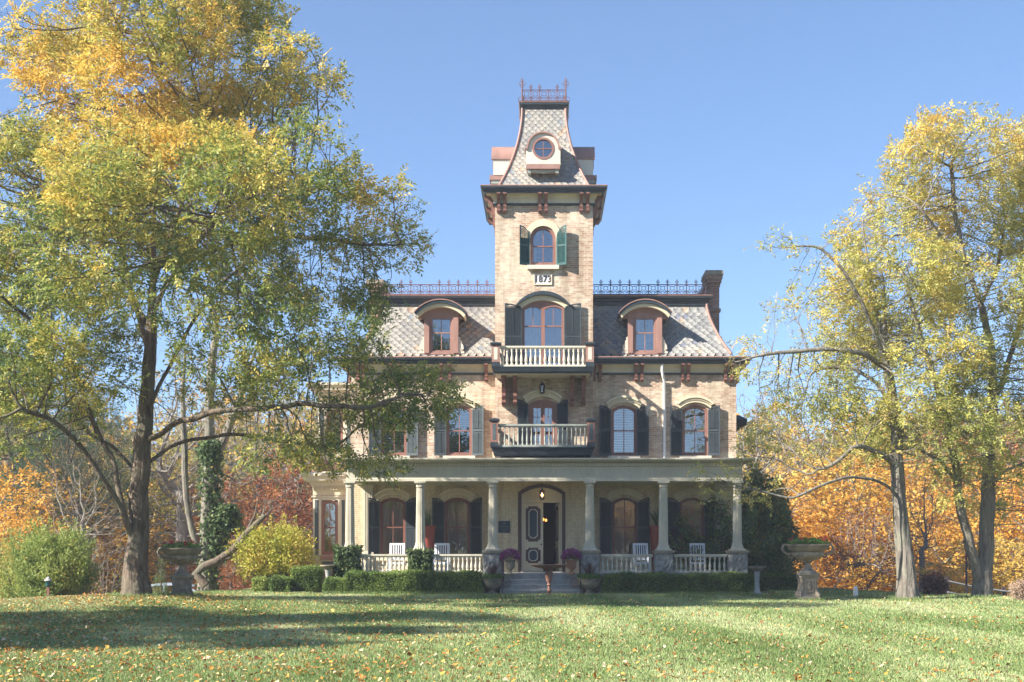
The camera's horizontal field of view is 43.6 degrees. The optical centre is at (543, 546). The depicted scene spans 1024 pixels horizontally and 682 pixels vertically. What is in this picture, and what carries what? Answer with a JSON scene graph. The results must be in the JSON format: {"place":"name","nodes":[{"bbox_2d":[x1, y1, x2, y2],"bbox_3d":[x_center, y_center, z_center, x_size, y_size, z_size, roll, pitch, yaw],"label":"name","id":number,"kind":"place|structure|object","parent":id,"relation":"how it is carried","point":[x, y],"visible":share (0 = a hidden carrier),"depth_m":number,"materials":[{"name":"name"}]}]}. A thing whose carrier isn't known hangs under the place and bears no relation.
{"place":"outdoors","nodes":[
{"label":"outdoors","id":0,"kind":"place"},
{"bbox_2d":[0,574,1023,681],"bbox_3d":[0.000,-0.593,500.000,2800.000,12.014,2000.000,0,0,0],"label":"ground","id":1,"kind":"structure","parent":0,"point":[768,592],"depth_m":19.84,"materials":[{"name":"green plant"}]},
{"bbox_2d":[0,496,52,597],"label":"maple tree","id":2,"kind":"object","parent":1,"relation":"on","point":[22,525],"visible":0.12,"depth_m":50.47,"materials":[{"name":"orange plant"}]},
{"bbox_2d":[0,519,54,597],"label":"maple tree","id":3,"kind":"object","parent":1,"relation":"on","point":[4,589],"visible":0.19,"depth_m":42.33,"materials":[{"name":"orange plant"}]},
{"bbox_2d":[0,382,105,594],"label":"maple tree","id":4,"kind":"object","parent":1,"relation":"on","point":[22,468],"visible":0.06,"depth_m":59.55,"materials":[{"name":"orange plant"}]},
{"bbox_2d":[3,515,105,596],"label":"juniper","id":5,"kind":"object","parent":1,"relation":"on","point":[62,562],"visible":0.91,"depth_m":39.83,"materials":[{"name":"green plant"}]},
{"bbox_2d":[0,409,125,514],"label":"woodland tree","id":6,"kind":"object","parent":1,"relation":"on","point":[3,456],"visible":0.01,"depth_m":71.77,"materials":[{"name":"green plant"}]},
{"bbox_2d":[0,453,127,595],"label":"maple tree","id":7,"kind":"object","parent":1,"relation":"on","point":[3,491],"visible":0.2,"depth_m":55.21,"materials":[{"name":"orange plant"}]},
{"bbox_2d":[0,304,135,536],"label":"tree","id":8,"kind":"object","parent":1,"relation":"on","point":[9,459],"visible":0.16,"depth_m":63.57,"materials":[{"name":"brown plant"}]},
{"bbox_2d":[0,380,157,569],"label":"tree","id":9,"kind":"object","parent":1,"relation":"on","point":[94,452],"visible":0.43,"depth_m":57.44,"materials":[{"name":"brown plant"}]},
{"bbox_2d":[41,413,119,591],"bbox_3d":[-23.475,-0.073,61.875,5.866,12.781,6.205,0,0,-34],"label":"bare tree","id":10,"kind":"object","parent":1,"relation":"on","point":[85,499],"visible":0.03,"depth_m":62.04,"materials":[{"name":"brown plant"}]},
{"bbox_2d":[33,451,128,593],"bbox_3d":[-18.616,0.317,52.190,4.204,8.807,4.434,0,0,-7],"label":"bare tree","id":11,"kind":"object","parent":1,"relation":"on","point":[82,523],"visible":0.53,"depth_m":51.78,"materials":[{"name":"grey plant"}]},
{"bbox_2d":[0,468,161,593],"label":"maple tree","id":12,"kind":"object","parent":1,"relation":"on","point":[104,493],"visible":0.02,"depth_m":65.67,"materials":[{"name":"orange plant"}]},
{"bbox_2d":[0,449,190,590],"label":"golden tree","id":13,"kind":"object","parent":1,"relation":"on","point":[156,491],"visible":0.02,"depth_m":70.19,"materials":[{"name":"yellow plant"}]},
{"bbox_2d":[8,504,194,593],"bbox_3d":[-20.863,1.897,60.414,8.094,7.972,8.014,0,0,31],"label":"maple tree","id":14,"kind":"object","parent":1,"relation":"on","point":[119,559],"visible":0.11,"depth_m":59.84,"materials":[{"name":"red plant"}]},
{"bbox_2d":[79,541,125,594],"bbox_3d":[-16.751,1.564,48.061,3.584,3.627,3.008,0,0,0],"label":"bare shrub","id":15,"kind":"object","parent":1,"relation":"on","point":[100,581],"visible":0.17,"depth_m":48.11,"materials":[{"name":"brown plant"}]},
{"bbox_2d":[55,413,197,546],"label":"woodland tree","id":16,"kind":"object","parent":1,"relation":"on","point":[132,441],"visible":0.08,"depth_m":78.78,"materials":[{"name":"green plant"}]},
{"bbox_2d":[81,424,239,591],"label":"golden tree","id":17,"kind":"object","parent":1,"relation":"on","point":[160,502],"visible":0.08,"depth_m":72.47,"materials":[{"name":"yellow plant"}]},
{"bbox_2d":[152,538,168,592],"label":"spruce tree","id":18,"kind":"object","parent":1,"relation":"on","point":[163,589],"visible":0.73,"depth_m":45.99,"materials":[{"name":"green plant"}]},
{"bbox_2d":[90,449,259,592],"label":"woodland tree","id":19,"kind":"object","parent":1,"relation":"on","point":[161,486],"visible":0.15,"depth_m":65.38,"materials":[{"name":"brown plant"}]},
{"bbox_2d":[105,337,259,590],"bbox_3d":[-16.077,-1.962,57.858,6.944,15.172,6.584,0,0,-11],"label":"bare tree","id":20,"kind":"object","parent":1,"relation":"on","point":[182,532],"visible":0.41,"depth_m":57.81,"materials":[{"name":"grey plant"}]},
{"bbox_2d":[157,540,207,595],"bbox_3d":[-10.077,0.662,35.592,1.212,1.738,1.184,0,0,-34],"label":"garden urn","id":21,"kind":"object","parent":1,"relation":"on","point":[181,555],"visible":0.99,"depth_m":35.38,"materials":[{"name":"stone"}]},
{"bbox_2d":[126,387,307,588],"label":"woodland tree","id":22,"kind":"object","parent":1,"relation":"on","point":[228,451],"visible":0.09,"depth_m":80.90,"materials":[{"name":"green plant"}]},
{"bbox_2d":[153,282,305,590],"bbox_3d":[-11.554,-4.157,47.067,5.688,12.145,2.321,0,0,0],"label":"ivy tree","id":23,"kind":"object","parent":1,"relation":"on","point":[217,517],"visible":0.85,"depth_m":46.79,"materials":[{"name":"green plant"}]},
{"bbox_2d":[160,460,312,589],"bbox_3d":[-14.144,0.246,60.237,7.930,9.020,7.389,0,0,23],"label":"oak tree","id":24,"kind":"object","parent":1,"relation":"on","point":[269,488],"visible":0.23,"depth_m":59.52,"materials":[{"name":"red plant"}]},
{"bbox_2d":[192,539,282,590],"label":"oak tree","id":25,"kind":"object","parent":1,"relation":"on","point":[230,577],"visible":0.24,"depth_m":53.74,"materials":[{"name":"plant"}]},
{"bbox_2d":[0,0,481,596],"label":"locust tree","id":26,"kind":"object","parent":1,"relation":"on","point":[76,174],"visible":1,"depth_m":32.62,"materials":[{"name":"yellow plant"}]},
{"bbox_2d":[188,363,305,587],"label":"bare tree","id":27,"kind":"object","parent":1,"relation":"on","point":[254,448],"visible":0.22,"depth_m":67.92,"materials":[{"name":"brown plant"}]},
{"bbox_2d":[166,442,343,589],"bbox_3d":[-13.787,-0.049,63.828,9.966,10.865,9.286,0,0,-17],"label":"oak tree","id":28,"kind":"object","parent":1,"relation":"on","point":[306,497],"visible":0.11,"depth_m":63.25,"materials":[{"name":"red plant"}]},
{"bbox_2d":[250,575,269,591],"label":"box hedge","id":29,"kind":"object","parent":1,"relation":"on","point":[260,583],"visible":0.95,"depth_m":44.66,"materials":[{"name":"green plant"}]},
{"bbox_2d":[194,415,341,535],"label":"golden tree","id":30,"kind":"object","parent":1,"relation":"on","point":[252,450],"visible":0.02,"depth_m":90.62,"materials":[{"name":"yellow plant"}]},
{"bbox_2d":[223,511,321,587],"bbox_3d":[-9.705,0.161,46.541,3.288,2.920,2.829,0,0,19],"label":"golden shrub","id":31,"kind":"object","parent":1,"relation":"on","point":[269,553],"visible":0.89,"depth_m":46.02,"materials":[{"name":"yellow plant"}]},
{"bbox_2d":[226,376,324,528],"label":"bare tree","id":32,"kind":"object","parent":1,"relation":"on","point":[294,479],"visible":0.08,"depth_m":75.48,"materials":[{"name":"brown plant"}]},
{"bbox_2d":[267,574,294,591],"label":"box hedge","id":33,"kind":"object","parent":1,"relation":"on","point":[278,583],"visible":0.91,"depth_m":44.38,"materials":[{"name":"green plant"}]},
{"bbox_2d":[240,469,340,587],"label":"oak tree","id":34,"kind":"object","parent":1,"relation":"on","point":[294,503],"visible":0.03,"depth_m":69.71,"materials":[{"name":"red plant"}]},
{"bbox_2d":[240,423,345,540],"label":"golden tree","id":35,"kind":"object","parent":1,"relation":"on","point":[289,481],"visible":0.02,"depth_m":83.71,"materials":[{"name":"yellow plant"}]},
{"bbox_2d":[290,564,324,592],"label":"box hedge","id":36,"kind":"object","parent":1,"relation":"on","point":[307,578],"visible":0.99,"depth_m":44.66,"materials":[{"name":"green plant"}]},
{"bbox_2d":[321,576,346,593],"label":"box hedge","id":37,"kind":"object","parent":1,"relation":"on","point":[335,584],"visible":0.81,"depth_m":42.80,"materials":[{"name":"green plant"}]},
{"bbox_2d":[344,568,484,593],"bbox_3d":[-4.364,1.189,43.138,4.797,0.942,1.093,0,0,0],"label":"box hedge","id":38,"kind":"object","parent":1,"relation":"on","point":[419,580],"visible":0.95,"depth_m":42.78,"materials":[{"name":"green plant"}]},
{"bbox_2d":[478,560,510,593],"bbox_3d":[-1.764,1.010,43.108,0.931,1.180,0.927,0,0,-44],"label":"iron planter","id":39,"kind":"object","parent":1,"relation":"on","point":[492,580],"visible":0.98,"depth_m":42.91,"materials":[{"name":"grey metal"}]},
{"bbox_2d":[0,591,1023,681],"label":"fallen leaves","id":40,"kind":"object","parent":1,"relation":"on","point":[210,667],"visible":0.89,"depth_m":21.58,"materials":[{"name":"orange plant"}]},
{"bbox_2d":[0,386,1023,575],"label":"woods","id":41,"kind":"object","parent":1,"relation":"on","point":[314,412],"visible":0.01,"depth_m":108.25,"materials":[{"name":"orange plant"}]},
{"bbox_2d":[301,78,755,593],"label":"mansion","id":42,"kind":"structure","parent":1,"relation":"on","point":[610,435],"depth_m":46.47,"materials":[{"name":"brick"}]},
{"bbox_2d":[301,461,345,579],"bbox_3d":[-7.932,-0.850,50.250,2.625,4.900,3.300,0,0,0],"label":"bay window","id":43,"kind":"structure","parent":42,"relation":"in","point":[319,484],"depth_m":48.99,"materials":[{"name":"beige paint"}]},
{"bbox_2d":[306,382,350,460],"bbox_3d":[-7.834,-4.777,50.250,2.429,2.953,3.300,0,0,0],"label":"bay window","id":44,"kind":"structure","parent":42,"relation":"in","point":[342,389],"depth_m":48.98,"materials":[{"name":"beige paint"}]},
{"bbox_2d":[321,500,337,554],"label":"window","id":45,"kind":"structure","parent":42,"relation":"in","point":[324,527],"depth_m":49.00,"materials":[{"name":"red paint"}]},
{"bbox_2d":[326,410,342,451],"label":"window","id":46,"kind":"structure","parent":42,"relation":"in","point":[341,432],"depth_m":49.04,"materials":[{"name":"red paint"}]},
{"bbox_2d":[331,543,363,577],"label":"ivy","id":47,"kind":"object","parent":42,"relation":"attached to","point":[341,563],"visible":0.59,"depth_m":43.62,"materials":[{"name":"green plant"}]},
{"bbox_2d":[380,498,404,553],"bbox_3d":[-5.506,-0.719,46.763,0.924,2.191,0.267,0,0,0],"label":"window","id":48,"kind":"structure","parent":42,"relation":"in","point":[392,510],"depth_m":46.87,"materials":[{"name":"red paint"}]},
{"bbox_2d":[381,407,406,455],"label":"window","id":49,"kind":"structure","parent":42,"relation":"in","point":[404,453],"depth_m":46.68,"materials":[{"name":"red paint"}]},
{"bbox_2d":[388,543,404,570],"bbox_3d":[-5.217,0.387,45.376,0.593,1.032,0.774,0,0,-4],"label":"rocking chair","id":50,"kind":"object","parent":42,"relation":"on","point":[390,551],"visible":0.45,"depth_m":45.63,"materials":[{"name":"white paint"}]},
{"bbox_2d":[405,547,434,570],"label":"ivy","id":51,"kind":"object","parent":42,"relation":"attached to","point":[416,559],"visible":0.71,"depth_m":43.60,"materials":[{"name":"green plant"}]},
{"bbox_2d":[425,507,435,548],"bbox_3d":[-4.292,-0.260,46.049,0.769,2.360,0.703,0,0,-32],"label":"tall pot","id":52,"kind":"object","parent":42,"relation":"on","point":[429,535],"visible":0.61,"depth_m":45.85,"materials":[{"name":"red ceramic"}]},
{"bbox_2d":[431,319,451,352],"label":"window","id":53,"kind":"structure","parent":42,"relation":"in","point":[434,322],"depth_m":46.66,"materials":[{"name":"wood"}]},
{"bbox_2d":[434,543,449,570],"bbox_3d":[-3.649,0.387,45.376,0.593,1.032,0.774,0,0,3],"label":"rocking chair","id":54,"kind":"object","parent":42,"relation":"on","point":[448,549],"visible":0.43,"depth_m":45.63,"materials":[{"name":"white paint"}]},
{"bbox_2d":[445,498,469,553],"bbox_3d":[-3.157,-0.719,46.770,0.924,2.191,0.280,0,0,0],"label":"window","id":55,"kind":"structure","parent":42,"relation":"in","point":[447,502],"depth_m":46.63,"materials":[{"name":"red paint"}]},
{"bbox_2d":[447,406,471,455],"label":"window","id":56,"kind":"structure","parent":42,"relation":"in","point":[469,410],"depth_m":46.68,"materials":[{"name":"red paint"}]},
{"bbox_2d":[498,521,509,532],"bbox_3d":[-1.426,-0.713,45.982,0.430,0.430,0.036,0,0,0],"label":"plaque","id":57,"kind":"object","parent":42,"relation":"attached to","point":[503,526],"visible":1,"depth_m":45.97,"materials":[{"name":"grey metal"}]},
{"bbox_2d":[499,548,520,573],"bbox_3d":[-1.163,0.485,43.717,0.788,0.910,0.780,0,0,0],"label":"potted mum","id":58,"kind":"object","parent":42,"relation":"on","point":[511,553],"visible":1,"depth_m":43.58,"materials":[{"name":"plant"}]},
{"bbox_2d":[518,484,564,571],"bbox_3d":[-0.081,-0.660,46.323,1.694,3.181,0.846,0,0,0],"label":"front door","id":59,"kind":"structure","parent":42,"relation":"in","point":[532,506],"depth_m":46.08,"materials":[{"name":"brown paint"}]},
{"bbox_2d":[530,226,555,264],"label":"window","id":60,"kind":"structure","parent":42,"relation":"in","point":[533,246],"depth_m":46.03,"materials":[{"name":"red paint"}]},
{"bbox_2d":[522,301,563,364],"bbox_3d":[-0.035,-7.591,46.170,1.494,2.482,0.320,0,0,0],"label":"window","id":61,"kind":"structure","parent":42,"relation":"in","point":[531,326],"depth_m":46.28,"materials":[{"name":"red paint"}]},
{"bbox_2d":[529,400,556,444],"bbox_3d":[-0.046,-4.173,46.095,1.014,2.227,0.130,0,0,0],"label":"balcony door","id":62,"kind":"structure","parent":42,"relation":"in","point":[542,404],"depth_m":46.08,"materials":[{"name":"red paint"}]},
{"bbox_2d":[561,548,581,573],"bbox_3d":[0.949,0.478,43.719,0.785,0.924,0.791,0,0,0],"label":"potted mum","id":63,"kind":"object","parent":42,"relation":"on","point":[570,553],"visible":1,"depth_m":43.57,"materials":[{"name":"plant"}]},
{"bbox_2d":[611,406,636,455],"bbox_3d":[2.913,-4.229,46.718,0.924,1.835,0.175,0,0,0],"label":"window","id":64,"kind":"structure","parent":42,"relation":"in","point":[615,409],"depth_m":46.68,"materials":[{"name":"blue glass"}]},
{"bbox_2d":[612,498,636,553],"bbox_3d":[2.936,-0.707,46.685,0.924,2.168,0.110,0,0,0],"label":"window","id":65,"kind":"structure","parent":42,"relation":"in","point":[634,502],"depth_m":46.63,"materials":[{"name":"red paint"}]},
{"bbox_2d":[633,543,648,570],"bbox_3d":[3.467,0.387,45.376,0.593,1.032,0.774,0,0,-5],"label":"rocking chair","id":66,"kind":"object","parent":42,"relation":"on","point":[639,544],"visible":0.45,"depth_m":45.63,"materials":[{"name":"white paint"}]},
{"bbox_2d":[634,319,655,352],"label":"window","id":67,"kind":"structure","parent":42,"relation":"in","point":[652,322],"depth_m":46.66,"materials":[{"name":"glass"}]},
{"bbox_2d":[647,508,658,571],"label":"climbing vine","id":68,"kind":"object","parent":42,"relation":"on","point":[654,536],"visible":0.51,"depth_m":45.88,"materials":[{"name":"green plant"}]},
{"bbox_2d":[680,498,703,552],"bbox_3d":[5.382,-0.707,46.685,0.894,2.168,0.110,0,0,0],"label":"window","id":69,"kind":"structure","parent":42,"relation":"in","point":[687,499],"depth_m":46.63,"materials":[{"name":"red paint"}]},
{"bbox_2d":[682,406,707,455],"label":"window","id":70,"kind":"structure","parent":42,"relation":"in","point":[703,409],"depth_m":46.68,"materials":[{"name":"blue glass"}]},
{"bbox_2d":[689,543,704,568],"bbox_3d":[5.444,0.387,45.376,0.593,1.032,0.774,0,0,4],"label":"rocking chair","id":71,"kind":"object","parent":42,"relation":"on","point":[695,544],"visible":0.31,"depth_m":45.65,"materials":[{"name":"white paint"}]},
{"bbox_2d":[669,495,783,570],"bbox_3d":[6.251,-0.403,46.063,4.699,3.273,1.888,0,0,0],"label":"evergreen shrub","id":72,"kind":"object","parent":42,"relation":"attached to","point":[727,529],"visible":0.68,"depth_m":45.99,"materials":[{"name":"green plant"}]},
{"bbox_2d":[530,564,567,595],"bbox_3d":[0.164,1.084,41.000,1.224,1.032,1.224,0,0,0],"label":"birdbath","id":73,"kind":"object","parent":1,"relation":"on","point":[548,568],"visible":0.97,"depth_m":40.90,"materials":[{"name":"stone"}]},
{"bbox_2d":[570,561,602,593],"bbox_3d":[1.520,1.007,43.110,0.921,1.187,0.942,0,0,-45],"label":"iron planter","id":74,"kind":"object","parent":1,"relation":"on","point":[590,580],"visible":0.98,"depth_m":42.92,"materials":[{"name":"grey metal"}]},
{"bbox_2d":[600,570,754,593],"bbox_3d":[4.492,1.221,43.108,5.284,0.885,1.112,0,0,0],"label":"box hedge","id":75,"kind":"object","parent":1,"relation":"on","point":[662,582],"visible":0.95,"depth_m":42.78,"materials":[{"name":"green plant"}]},
{"bbox_2d":[748,566,765,593],"bbox_3d":[7.060,1.125,42.400,0.594,0.950,0.594,0,0,0],"label":"birdbath","id":76,"kind":"object","parent":1,"relation":"on","point":[757,570],"visible":0.97,"depth_m":42.32,"materials":[{"name":"stone"}]},
{"bbox_2d":[741,460,797,588],"bbox_3d":[8.161,-0.825,48.950,3.330,5.163,3.832,0,0,0],"label":"evergreen shrub","id":77,"kind":"object","parent":1,"relation":"on","point":[780,503],"visible":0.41,"depth_m":47.98,"materials":[{"name":"green plant"}]},
{"bbox_2d":[754,571,797,590],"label":"box hedge","id":78,"kind":"object","parent":1,"relation":"on","point":[780,581],"visible":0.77,"depth_m":46.56,"materials":[{"name":"green plant"}]},
{"bbox_2d":[748,506,804,576],"bbox_3d":[8.701,-0.028,48.463,2.324,3.489,2.274,0,0,0],"label":"evergreen shrub","id":79,"kind":"object","parent":1,"relation":"on","point":[783,560],"visible":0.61,"depth_m":47.81,"materials":[{"name":"green plant"}]},
{"bbox_2d":[736,383,824,521],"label":"bare tree","id":80,"kind":"object","parent":1,"relation":"on","point":[757,452],"visible":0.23,"depth_m":65.80,"materials":[{"name":"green plant"}]},
{"bbox_2d":[736,422,826,520],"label":"woodland tree","id":81,"kind":"object","parent":1,"relation":"on","point":[787,435],"visible":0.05,"depth_m":87.94,"materials":[{"name":"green plant"}]},
{"bbox_2d":[744,369,865,569],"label":"bare tree","id":82,"kind":"object","parent":1,"relation":"on","point":[807,440],"visible":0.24,"depth_m":77.39,"materials":[{"name":"brown plant"}]},
{"bbox_2d":[781,536,833,599],"bbox_3d":[7.931,0.640,38.500,1.338,1.954,1.338,0,0,43],"label":"garden urn","id":83,"kind":"object","parent":1,"relation":"on","point":[806,551],"visible":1,"depth_m":38.24,"materials":[{"name":"stone"}]},
{"bbox_2d":[685,172,968,599],"bbox_3d":[8.409,-4.692,38.831,8.502,12.691,5.362,0,0,0],"label":"thin locust","id":84,"kind":"object","parent":1,"relation":"on","point":[906,583],"visible":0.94,"depth_m":38.49,"materials":[{"name":"yellow plant"}]},
{"bbox_2d":[779,468,876,588],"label":"maple tree","id":85,"kind":"object","parent":1,"relation":"on","point":[799,517],"visible":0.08,"depth_m":71.48,"materials":[{"name":"orange plant"}]},
{"bbox_2d":[811,546,854,590],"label":"bare shrub","id":86,"kind":"object","parent":1,"relation":"on","point":[821,577],"visible":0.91,"depth_m":45.51,"materials":[{"name":"brown plant"}]},
{"bbox_2d":[742,441,936,586],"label":"maple tree","id":87,"kind":"object","parent":1,"relation":"on","point":[780,456],"visible":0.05,"depth_m":80.86,"materials":[{"name":"orange plant"}]},
{"bbox_2d":[742,425,940,590],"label":"maple tree","id":88,"kind":"object","parent":1,"relation":"on","point":[822,475],"visible":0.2,"depth_m":73.08,"materials":[{"name":"orange plant"}]},
{"bbox_2d":[794,406,922,582],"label":"golden tree","id":89,"kind":"object","parent":1,"relation":"on","point":[844,436],"visible":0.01,"depth_m":90.32,"materials":[{"name":"yellow plant"}]},
{"bbox_2d":[825,504,895,589],"bbox_3d":[11.920,0.182,47.519,3.172,3.520,2.389,0,0,0],"label":"bare shrub","id":90,"kind":"object","parent":1,"relation":"on","point":[860,564],"visible":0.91,"depth_m":47.42,"materials":[{"name":"brown plant"}]},
{"bbox_2d":[792,505,947,590],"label":"maple tree","id":91,"kind":"object","parent":1,"relation":"on","point":[829,556],"visible":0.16,"depth_m":68.84,"materials":[{"name":"orange plant"}]},
{"bbox_2d":[800,443,1011,590],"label":"maple tree","id":92,"kind":"object","parent":1,"relation":"on","point":[881,502],"visible":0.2,"depth_m":70.13,"materials":[{"name":"orange plant"}]},
{"bbox_2d":[793,100,1023,596],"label":"double locust","id":93,"kind":"object","parent":1,"relation":"on","point":[988,357],"visible":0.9,"depth_m":39.43,"materials":[{"name":"yellow plant"}]},
{"bbox_2d":[882,463,950,592],"bbox_3d":[16.375,0.314,55.996,2.978,8.133,2.823,0,0,-38],"label":"maple tree","id":94,"kind":"object","parent":1,"relation":"on","point":[921,553],"visible":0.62,"depth_m":55.91,"materials":[{"name":"brown plant"}]},
{"bbox_2d":[828,390,1023,553],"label":"golden tree","id":95,"kind":"object","parent":1,"relation":"on","point":[929,436],"visible":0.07,"depth_m":86.62,"materials":[{"name":"yellow plant"}]},
{"bbox_2d":[832,497,1023,592],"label":"maple tree","id":96,"kind":"object","parent":1,"relation":"on","point":[887,580],"visible":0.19,"depth_m":65.50,"materials":[{"name":"orange plant"}]},
{"bbox_2d":[920,570,951,594],"bbox_3d":[12.992,1.255,42.528,1.024,0.958,1.029,0,0,0],"label":"barberry","id":97,"kind":"object","parent":1,"relation":"on","point":[932,583],"visible":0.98,"depth_m":42.32,"materials":[{"name":"purple plant"}]},
{"bbox_2d":[885,402,1023,590],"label":"oak tree","id":98,"kind":"object","parent":1,"relation":"on","point":[1014,452],"visible":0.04,"depth_m":79.32,"materials":[{"name":"orange plant"}]},
{"bbox_2d":[904,449,1023,593],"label":"maple tree","id":99,"kind":"object","parent":1,"relation":"on","point":[977,484],"visible":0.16,"depth_m":64.96,"materials":[{"name":"orange plant"}]},
{"bbox_2d":[963,539,967,593],"bbox_3d":[14.355,0.675,43.500,0.260,2.150,0.225,0,0,0],"label":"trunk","id":100,"kind":"object","parent":1,"relation":"on","point":[966,576],"visible":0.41,"depth_m":43.48,"materials":[{"name":"wood"}]},
{"bbox_2d":[916,529,1023,596],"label":"maple tree","id":101,"kind":"object","parent":1,"relation":"on","point":[1006,565],"visible":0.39,"depth_m":53.52,"materials":[{"name":"orange plant"}]},
{"bbox_2d":[945,577,1009,594],"bbox_3d":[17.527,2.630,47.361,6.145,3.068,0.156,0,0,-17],"label":"paddock fence","id":102,"kind":"object","parent":1,"relation":"on","point":[1003,591],"visible":0.25,"depth_m":46.66,"materials":[{"name":"wood"}]},
{"bbox_2d":[941,467,1023,594],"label":"maple tree","id":103,"kind":"object","parent":1,"relation":"on","point":[1010,527],"visible":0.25,"depth_m":61.18,"materials":[{"name":"orange plant"}]},
{"bbox_2d":[946,413,1023,540],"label":"woodland tree","id":104,"kind":"object","parent":1,"relation":"on","point":[1002,449],"visible":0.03,"depth_m":83.96,"materials":[{"name":"green plant"}]},
{"bbox_2d":[1007,576,1023,599],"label":"heather bush","id":105,"kind":"object","parent":1,"relation":"on","point":[1017,590],"visible":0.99,"depth_m":38.31,"materials":[{"name":"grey plant"}]},
{"bbox_2d":[0,0,1023,448],"label":"sky","id":106,"kind":"structure","parent":0,"point":[711,125],"materials":[{"name":"blue"}]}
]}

